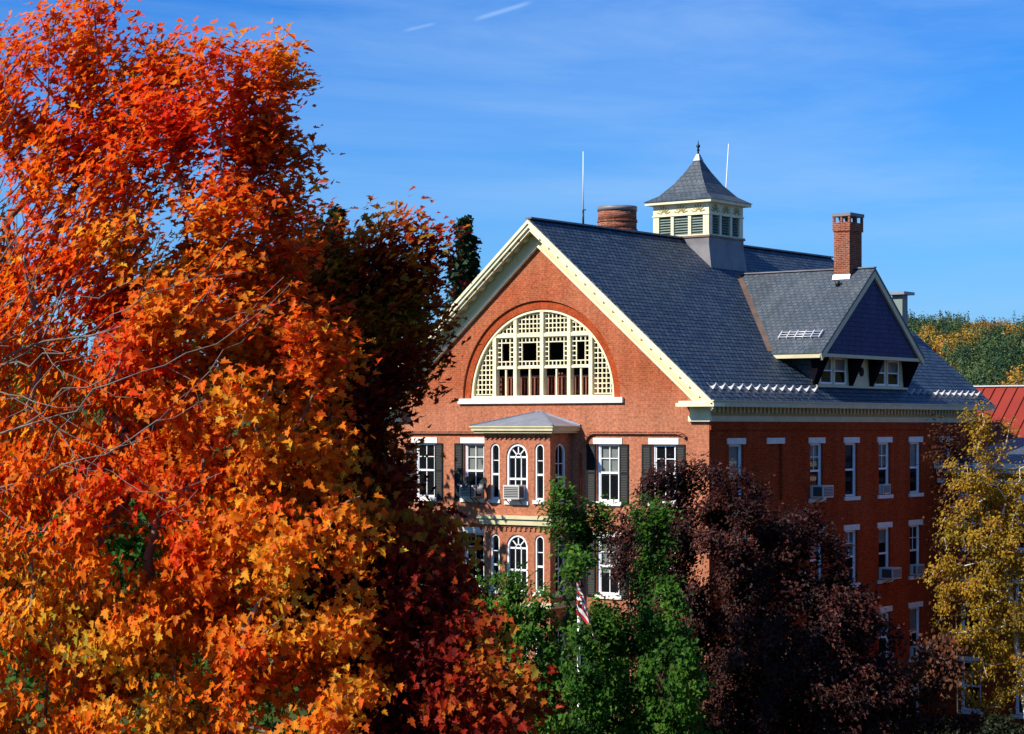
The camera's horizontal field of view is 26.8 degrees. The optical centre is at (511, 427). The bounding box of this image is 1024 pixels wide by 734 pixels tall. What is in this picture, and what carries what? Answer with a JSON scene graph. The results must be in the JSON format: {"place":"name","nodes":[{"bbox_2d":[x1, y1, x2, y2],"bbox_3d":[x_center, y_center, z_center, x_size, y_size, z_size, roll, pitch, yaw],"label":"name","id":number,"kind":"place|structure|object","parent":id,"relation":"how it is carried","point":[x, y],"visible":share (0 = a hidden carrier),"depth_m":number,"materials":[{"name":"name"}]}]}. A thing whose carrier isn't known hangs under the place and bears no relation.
{"place":"outdoors","nodes":[
{"label":"outdoors","id":0,"kind":"place"},
{"bbox_2d":[0,346,1023,733],"bbox_3d":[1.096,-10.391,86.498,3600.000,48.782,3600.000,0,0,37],"label":"ground","id":1,"kind":"structure","parent":0,"point":[124,722],"depth_m":122.30,"materials":[{"name":"green plant"}]},
{"bbox_2d":[0,319,73,621],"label":"leafy tree","id":2,"kind":"object","parent":1,"relation":"on","point":[27,439],"visible":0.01,"depth_m":89.65,"materials":[{"name":"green plant"}]},
{"bbox_2d":[0,293,248,729],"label":"leafy tree","id":3,"kind":"object","parent":1,"relation":"on","point":[124,546],"visible":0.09,"depth_m":70.92,"materials":[{"name":"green plant"}]},
{"bbox_2d":[0,0,408,733],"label":"maple tree","id":4,"kind":"object","parent":1,"relation":"on","point":[146,322],"visible":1,"depth_m":23.15,"materials":[{"name":"orange plant"}]},
{"bbox_2d":[85,267,324,733],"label":"leafy tree","id":5,"kind":"object","parent":1,"relation":"on","point":[204,664],"visible":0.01,"depth_m":82.96,"materials":[{"name":"green plant"}]},
{"bbox_2d":[241,225,307,510],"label":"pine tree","id":6,"kind":"object","parent":1,"relation":"on","point":[276,290],"depth_m":129.54,"materials":[{"name":"green plant"}]},
{"bbox_2d":[246,454,384,733],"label":"leafy tree","id":7,"kind":"object","parent":1,"relation":"on","point":[271,719],"depth_m":92.95,"materials":[{"name":"green plant"}]},
{"bbox_2d":[279,204,351,499],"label":"tree","id":8,"kind":"object","parent":1,"relation":"on","point":[333,208],"visible":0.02,"depth_m":124.80,"materials":[{"name":"green plant"}]},
{"bbox_2d":[194,186,563,733],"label":"maple tree","id":9,"kind":"object","parent":1,"relation":"on","point":[447,666],"visible":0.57,"depth_m":24.36,"materials":[{"name":"red plant"}]},
{"bbox_2d":[438,214,482,317],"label":"pine tree","id":10,"kind":"object","parent":1,"relation":"on","point":[469,265],"visible":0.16,"depth_m":117.64,"materials":[{"name":"green plant"}]},
{"bbox_2d":[0,309,1023,560],"bbox_3d":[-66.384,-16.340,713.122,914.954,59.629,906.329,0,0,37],"label":"hillside forest","id":11,"kind":"object","parent":1,"relation":"on","point":[994,341],"visible":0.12,"depth_m":584.90,"materials":[{"name":"green plant"}]},
{"bbox_2d":[463,474,662,733],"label":"maple tree","id":12,"kind":"object","parent":1,"relation":"on","point":[600,691],"visible":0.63,"depth_m":65.61,"materials":[{"name":"green plant"}]},
{"bbox_2d":[576,574,580,733],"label":"flagpole","id":13,"kind":"object","parent":1,"relation":"on","point":[578,621],"visible":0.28,"depth_m":64.97,"materials":[{"name":"white metal"}]},
{"bbox_2d":[577,581,595,641],"bbox_3d":[2.251,5.560,64.836,0.616,2.080,0.194,0,0,7],"label":"striped flag","id":14,"kind":"object","parent":13,"relation":"hanging from","point":[582,609],"visible":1,"depth_m":64.90,"materials":[{"name":"multicoloured fabric"}]},
{"bbox_2d":[610,490,725,733],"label":"maple tree","id":15,"kind":"object","parent":1,"relation":"on","point":[672,652],"visible":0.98,"depth_m":65.44,"materials":[{"name":"green plant"}]},
{"bbox_2d":[385,141,995,733],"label":"brick hall","id":16,"kind":"structure","parent":1,"relation":"on","point":[613,351],"depth_m":88.33,"materials":[{"name":"red brick"}]},
{"bbox_2d":[406,437,442,500],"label":"window","id":17,"kind":"structure","parent":16,"relation":"in","point":[427,465],"depth_m":90.04,"materials":[{"name":"white paint"}]},
{"bbox_2d":[457,477,475,502],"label":"satellite dish","id":18,"kind":"object","parent":16,"relation":"attached to","point":[465,483],"visible":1,"depth_m":87.60,"materials":[{"name":"black metal"}]},
{"bbox_2d":[454,437,483,501],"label":"window","id":19,"kind":"structure","parent":16,"relation":"in","point":[474,446],"depth_m":88.77,"materials":[{"name":"white paint"}]},
{"bbox_2d":[454,527,483,586],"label":"window","id":20,"kind":"structure","parent":16,"relation":"in","point":[480,553],"depth_m":88.53,"materials":[{"name":"glass"}]},
{"bbox_2d":[459,485,483,503],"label":"air conditioner","id":21,"kind":"object","parent":16,"relation":"attached to","point":[465,493],"visible":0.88,"depth_m":88.06,"materials":[{"name":"beige plastic"}]},
{"bbox_2d":[472,477,491,505],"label":"satellite dish","id":22,"kind":"object","parent":16,"relation":"attached to","point":[481,486],"visible":1,"depth_m":85.89,"materials":[{"name":"black metal"}]},
{"bbox_2d":[488,443,500,502],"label":"arched window","id":23,"kind":"structure","parent":16,"relation":"in","point":[495,448],"depth_m":86.10,"materials":[{"name":"white paint"}]},
{"bbox_2d":[488,534,500,593],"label":"arched window","id":24,"kind":"structure","parent":16,"relation":"in","point":[495,538],"depth_m":86.10,"materials":[{"name":"white paint"}]},
{"bbox_2d":[503,485,525,503],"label":"air conditioner","id":25,"kind":"object","parent":16,"relation":"on","point":[518,492],"visible":1,"depth_m":84.94,"materials":[{"name":"beige plastic"}]},
{"bbox_2d":[504,443,528,504],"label":"arched window","id":26,"kind":"structure","parent":16,"relation":"in","point":[517,457],"depth_m":85.41,"materials":[{"name":"white paint"}]},
{"bbox_2d":[504,534,528,595],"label":"arched window","id":27,"kind":"structure","parent":16,"relation":"in","point":[517,549],"depth_m":85.41,"materials":[{"name":"white paint"}]},
{"bbox_2d":[532,535,543,595],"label":"arched window","id":28,"kind":"structure","parent":16,"relation":"in","point":[539,541],"depth_m":84.79,"materials":[{"name":"white paint"}]},
{"bbox_2d":[532,444,544,503],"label":"arched window","id":29,"kind":"structure","parent":16,"relation":"in","point":[539,450],"depth_m":84.75,"materials":[{"name":"white paint"}]},
{"bbox_2d":[458,309,623,403],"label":"half round window","id":30,"kind":"structure","parent":16,"relation":"in","point":[556,357],"depth_m":87.27,"materials":[{"name":"beige paint"}]},
{"bbox_2d":[555,629,564,686],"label":"arched window","id":31,"kind":"structure","parent":16,"relation":"in","point":[558,633],"depth_m":85.07,"materials":[{"name":"white paint"}]},
{"bbox_2d":[554,535,566,597],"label":"arched window","id":32,"kind":"structure","parent":16,"relation":"in","point":[559,560],"depth_m":84.93,"materials":[{"name":"white paint"}]},
{"bbox_2d":[555,444,567,504],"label":"arched window","id":33,"kind":"structure","parent":16,"relation":"in","point":[560,451],"depth_m":85.04,"materials":[{"name":"white paint"}]},
{"bbox_2d":[582,151,585,223],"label":"antenna","id":34,"kind":"object","parent":16,"relation":"on","point":[583,210],"visible":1,"depth_m":88.93,"materials":[{"name":"white metal"}]},
{"bbox_2d":[586,438,628,505],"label":"window","id":35,"kind":"structure","parent":16,"relation":"in","point":[613,456],"depth_m":84.60,"materials":[{"name":"white paint"}]},
{"bbox_2d":[586,532,628,599],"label":"window","id":36,"kind":"structure","parent":16,"relation":"in","point":[603,584],"depth_m":84.77,"materials":[{"name":"white paint"}]},
{"bbox_2d":[642,438,684,505],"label":"window","id":37,"kind":"structure","parent":16,"relation":"in","point":[662,447],"depth_m":83.09,"materials":[{"name":"white paint"}]},
{"bbox_2d":[726,144,728,187],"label":"antenna","id":38,"kind":"object","parent":16,"relation":"attached to","point":[727,166],"visible":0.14,"depth_m":99.81,"materials":[{"name":"white metal"}]},
{"bbox_2d":[727,438,745,499],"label":"window","id":39,"kind":"structure","parent":16,"relation":"in","point":[734,443],"depth_m":83.47,"materials":[{"name":"white paint"}]},
{"bbox_2d":[808,437,825,502],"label":"window","id":40,"kind":"structure","parent":16,"relation":"in","point":[815,442],"depth_m":88.53,"materials":[{"name":"white paint"}]},
{"bbox_2d":[810,527,824,578],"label":"window","id":41,"kind":"structure","parent":16,"relation":"in","point":[816,549],"depth_m":88.60,"materials":[{"name":"white paint"}]},
{"bbox_2d":[810,485,833,503],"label":"air conditioner","id":42,"kind":"object","parent":16,"relation":"attached to","point":[821,491],"visible":0.99,"depth_m":87.91,"materials":[{"name":"beige plastic"}]},
{"bbox_2d":[844,437,860,500],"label":"window","id":43,"kind":"structure","parent":16,"relation":"in","point":[849,442],"depth_m":90.94,"materials":[{"name":"white paint"}]},
{"bbox_2d":[844,524,860,586],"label":"window","id":44,"kind":"structure","parent":16,"relation":"in","point":[849,530],"depth_m":91.01,"materials":[{"name":"white paint"}]},
{"bbox_2d":[879,484,890,498],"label":"air conditioner","id":45,"kind":"object","parent":16,"relation":"attached to","point":[884,488],"visible":1,"depth_m":92.94,"materials":[{"name":"beige plastic"}]},
{"bbox_2d":[877,437,892,498],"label":"window","id":46,"kind":"structure","parent":16,"relation":"in","point":[883,447],"depth_m":93.35,"materials":[{"name":"white paint"}]},
{"bbox_2d":[877,522,892,583],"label":"window","id":47,"kind":"structure","parent":16,"relation":"in","point":[883,526],"depth_m":93.35,"materials":[{"name":"white paint"}]},
{"bbox_2d":[878,605,892,662],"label":"window","id":48,"kind":"structure","parent":16,"relation":"in","point":[883,611],"depth_m":93.36,"materials":[{"name":"white paint"}]},
{"bbox_2d":[879,567,900,584],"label":"air conditioner","id":49,"kind":"object","parent":16,"relation":"attached to","point":[891,573],"visible":1,"depth_m":92.73,"materials":[{"name":"beige plastic"}]},
{"bbox_2d":[910,684,918,713],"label":"window","id":50,"kind":"structure","parent":16,"relation":"in","point":[917,684],"depth_m":95.77,"materials":[{"name":"white paint"}]},
{"bbox_2d":[908,437,923,496],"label":"window","id":51,"kind":"structure","parent":16,"relation":"in","point":[914,441],"depth_m":95.70,"materials":[{"name":"white paint"}]},
{"bbox_2d":[908,519,923,579],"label":"window","id":52,"kind":"structure","parent":16,"relation":"in","point":[914,524],"depth_m":95.70,"materials":[{"name":"white paint"}]},
{"bbox_2d":[908,601,923,661],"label":"window","id":53,"kind":"structure","parent":16,"relation":"in","point":[914,606],"depth_m":95.70,"materials":[{"name":"white paint"}]},
{"bbox_2d":[910,564,923,579],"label":"air conditioner","id":54,"kind":"object","parent":16,"relation":"attached to","point":[916,569],"visible":0.98,"depth_m":95.25,"materials":[{"name":"beige plastic"}]},
{"bbox_2d":[910,646,923,657],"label":"air conditioner","id":55,"kind":"object","parent":16,"relation":"attached to","point":[912,651],"visible":0.4,"depth_m":95.25,"materials":[{"name":"beige plastic"}]},
{"bbox_2d":[939,436,952,459],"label":"window","id":56,"kind":"structure","parent":16,"relation":"in","point":[941,436],"depth_m":98.12,"materials":[{"name":"white paint"}]},
{"bbox_2d":[587,452,987,733],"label":"purple maple","id":57,"kind":"object","parent":1,"relation":"on","point":[863,691],"visible":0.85,"depth_m":70.69,"materials":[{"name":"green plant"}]},
{"bbox_2d":[897,709,964,733],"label":"shrub","id":58,"kind":"object","parent":1,"relation":"on","point":[941,729],"visible":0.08,"depth_m":81.76,"materials":[{"name":"green plant"}]},
{"bbox_2d":[888,410,986,733],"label":"russet tree","id":59,"kind":"object","parent":1,"relation":"on","point":[928,661],"visible":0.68,"depth_m":72.53,"materials":[{"name":"brown plant"}]},
{"bbox_2d":[915,317,1023,384],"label":"autumn woods","id":60,"kind":"object","parent":1,"relation":"on","point":[1017,376],"visible":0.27,"depth_m":618.26,"materials":[{"name":"plant"}]},
{"bbox_2d":[918,395,1023,716],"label":"birch tree","id":61,"kind":"object","parent":1,"relation":"on","point":[1009,537],"visible":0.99,"depth_m":73.83,"materials":[{"name":"yellow plant"}]},
{"bbox_2d":[941,705,1023,733],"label":"shrub","id":62,"kind":"object","parent":1,"relation":"on","point":[999,725],"visible":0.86,"depth_m":81.55,"materials":[{"name":"green plant"}]},
{"bbox_2d":[0,0,1023,366],"label":"sky","id":63,"kind":"structure","parent":0,"point":[907,116],"materials":[{"name":"blue"}]},
{"bbox_2d":[934,438,1023,733],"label":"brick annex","id":64,"kind":"object","parent":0,"point":[1016,454],"visible":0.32,"depth_m":96.38,"materials":[{"name":"brick"}]},
{"bbox_2d":[958,494,980,551],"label":"window","id":65,"kind":"structure","parent":64,"relation":"in","point":[977,528],"depth_m":96.52,"materials":[{"name":"white paint"}]},
{"bbox_2d":[958,576,980,631],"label":"window","id":66,"kind":"structure","parent":64,"relation":"in","point":[964,622],"depth_m":96.55,"materials":[{"name":"white paint"}]},
{"bbox_2d":[958,656,982,714],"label":"window","id":67,"kind":"structure","parent":64,"relation":"in","point":[967,663],"depth_m":96.50,"materials":[{"name":"white paint"}]},
{"bbox_2d":[1012,495,1023,552],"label":"window","id":68,"kind":"structure","parent":64,"relation":"in","point":[1020,543],"depth_m":95.04,"materials":[{"name":"white paint"}]},
{"bbox_2d":[1012,662,1023,718],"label":"window","id":69,"kind":"structure","parent":64,"relation":"in","point":[1019,710],"depth_m":95.12,"materials":[{"name":"white paint"}]},
{"bbox_2d":[1013,578,1023,632],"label":"window","id":70,"kind":"structure","parent":64,"relation":"in","point":[1017,589],"depth_m":95.12,"materials":[{"name":"white paint"}]},
{"bbox_2d":[974,385,1023,463],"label":"red roofed house","id":71,"kind":"structure","parent":0,"point":[1007,401],"depth_m":111.33,"materials":[{"name":"metal"}]}
]}

